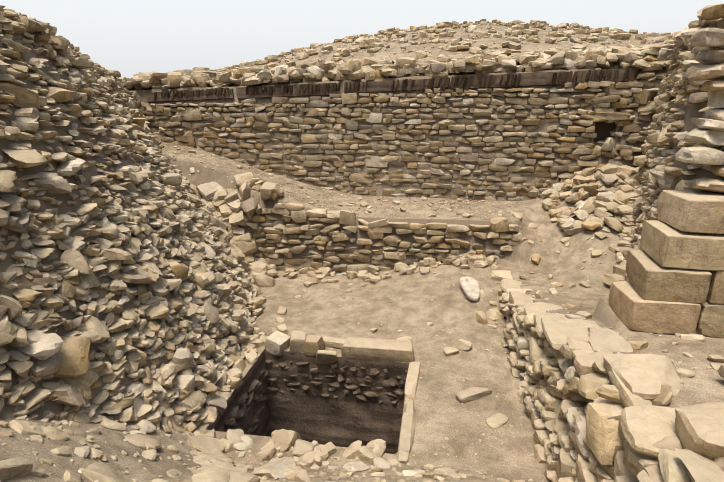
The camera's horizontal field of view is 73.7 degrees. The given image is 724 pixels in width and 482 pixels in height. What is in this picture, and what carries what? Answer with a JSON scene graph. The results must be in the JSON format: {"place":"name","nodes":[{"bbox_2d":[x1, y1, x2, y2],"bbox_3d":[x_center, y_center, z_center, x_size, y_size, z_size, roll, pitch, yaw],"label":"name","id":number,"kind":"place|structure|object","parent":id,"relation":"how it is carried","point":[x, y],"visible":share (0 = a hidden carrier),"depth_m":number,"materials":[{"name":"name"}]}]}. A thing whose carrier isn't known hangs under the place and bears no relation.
{"place":"outdoors","nodes":[
{"label":"outdoors","id":0,"kind":"place"},
{"bbox_2d":[206,349,269,435],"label":"pit wall","id":1,"kind":"structure","parent":0,"point":[251,376],"depth_m":7.40,"materials":[{"name":"brown stone"}]},
{"bbox_2d":[206,429,396,454],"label":"pit wall","id":2,"kind":"structure","parent":0,"point":[270,436],"depth_m":5.78,"materials":[{"name":"brown soil"}]},
{"bbox_2d":[265,349,408,453],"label":"pit wall","id":3,"kind":"structure","parent":0,"point":[319,418],"depth_m":7.86,"materials":[{"name":"brown soil"}]},
{"bbox_2d":[224,359,407,434],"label":"stones","id":4,"kind":"object","parent":3,"relation":"attached to","point":[241,408],"visible":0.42,"depth_m":7.63,"materials":[{"name":"brown stone"}]},
{"bbox_2d":[0,18,723,481],"bbox_3d":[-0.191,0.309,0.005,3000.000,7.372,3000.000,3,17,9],"label":"terrain","id":5,"kind":"structure","parent":0,"point":[442,374],"depth_m":8.66,"materials":[{"name":"beige soil"}]},
{"bbox_2d":[0,5,265,431],"bbox_3d":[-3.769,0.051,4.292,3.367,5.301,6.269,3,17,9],"label":"rubble slope","id":6,"kind":"structure","parent":5,"relation":"on","point":[67,357],"depth_m":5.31,"materials":[{"name":"stone"}]},
{"bbox_2d":[0,196,532,481],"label":"foreground stones","id":7,"kind":"object","parent":5,"relation":"on","point":[214,462],"visible":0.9,"depth_m":4.64,"materials":[{"name":"stone"}]},
{"bbox_2d":[168,330,407,467],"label":"pit edge stones","id":8,"kind":"object","parent":5,"relation":"on","point":[370,452],"visible":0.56,"depth_m":5.73,"materials":[{"name":"beige stone"}]},
{"bbox_2d":[182,172,528,286],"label":"low stone wall","id":9,"kind":"structure","parent":5,"relation":"on","point":[232,209],"depth_m":10.72,"materials":[{"name":"stone"}]},
{"bbox_2d":[23,26,712,481],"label":"pebbles","id":10,"kind":"object","parent":5,"relation":"on","point":[123,452],"visible":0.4,"depth_m":10.64,"materials":[{"name":"stone"}]},
{"bbox_2d":[131,45,650,151],"bbox_3d":[0.195,-3.547,12.170,13.341,2.449,1.639,3,17,9],"label":"wall rubble","id":11,"kind":"object","parent":5,"relation":"on","point":[441,66],"visible":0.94,"depth_m":11.41,"materials":[{"name":"stone"}]},
{"bbox_2d":[137,80,654,200],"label":"stone wall","id":12,"kind":"structure","parent":5,"relation":"on","point":[600,102],"depth_m":11.62,"materials":[{"name":"stone"}]},
{"bbox_2d":[146,68,638,101],"bbox_3d":[0.211,-3.678,11.482,11.709,0.739,0.070,3,17,9],"label":"wall band backing","id":13,"kind":"object","parent":12,"relation":"on","point":[539,78],"visible":0.44,"depth_m":11.40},
{"bbox_2d":[154,67,643,99],"bbox_3d":[0.382,-3.704,11.490,11.602,0.708,0.288,3,17,9],"label":"mudbrick band","id":14,"kind":"object","parent":12,"relation":"attached to","point":[566,78],"visible":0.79,"depth_m":11.12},
{"bbox_2d":[593,121,613,141],"bbox_3d":[5.582,-2.486,11.379,0.620,0.840,0.460,3,17,9],"label":"wall niche","id":15,"kind":"object","parent":12,"relation":"in","point":[603,129],"visible":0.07,"depth_m":11.12,"materials":[{"name":"brown"}]},
{"bbox_2d":[118,19,673,77],"bbox_3d":[4.692,-8.295,20.904,24.269,3.222,20.284,3,17,9],"label":"mound rubble","id":16,"kind":"object","parent":5,"relation":"on","point":[372,45],"visible":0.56,"depth_m":16.32,"materials":[{"name":"stone"}]},
{"bbox_2d":[370,322,507,428],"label":"loose stones","id":17,"kind":"object","parent":5,"relation":"on","point":[496,420],"visible":0.88,"depth_m":6.53,"materials":[{"name":"stone"}]},
{"bbox_2d":[173,23,723,471],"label":"floor debris","id":18,"kind":"object","parent":5,"relation":"on","point":[664,398],"visible":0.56,"depth_m":8.72,"materials":[{"name":"stone"}]},
{"bbox_2d":[459,276,479,301],"bbox_3d":[2.046,0.899,9.073,0.364,0.185,0.722,7,29,-4],"label":"white stone","id":19,"kind":"object","parent":5,"relation":"on","point":[470,286],"visible":1,"depth_m":8.99,"materials":[{"name":"white stone"}]},
{"bbox_2d":[490,270,723,481],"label":"stone wall","id":20,"kind":"structure","parent":5,"relation":"on","point":[592,419],"depth_m":4.79,"materials":[{"name":"stone"}]},
{"bbox_2d":[591,112,630,155],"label":"niche stones","id":21,"kind":"object","parent":5,"relation":"on","point":[611,116],"visible":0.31,"depth_m":10.71,"materials":[{"name":"stone"}]},
{"bbox_2d":[540,3,723,297],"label":"rubble","id":22,"kind":"object","parent":5,"relation":"on","point":[632,205],"visible":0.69,"depth_m":9.39,"materials":[{"name":"stone"}]},
{"bbox_2d":[589,327,723,460],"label":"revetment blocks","id":23,"kind":"object","parent":5,"relation":"on","point":[700,429],"visible":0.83,"depth_m":4.09,"materials":[{"name":"stone"}]},
{"bbox_2d":[608,179,723,337],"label":"ashlar blocks","id":24,"kind":"structure","parent":5,"relation":"on","point":[673,282],"depth_m":5.42,"materials":[{"name":"beige stone"}]},
{"bbox_2d":[675,4,723,192],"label":"stacked stones","id":25,"kind":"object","parent":5,"relation":"on","point":[709,131],"depth_m":5.41,"materials":[{"name":"stone"}]},
{"bbox_2d":[0,0,723,77],"label":"sky","id":26,"kind":"structure","parent":0,"point":[128,37],"materials":[{"name":"white"}]},
{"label":"pit floor","id":27,"kind":"structure","parent":0,"visible":0},
{"bbox_2d":[265,330,419,453],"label":"pit curb stones","id":28,"kind":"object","parent":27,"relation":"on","point":[279,342],"depth_m":7.51,"materials":[{"name":"beige stone"}]}
]}

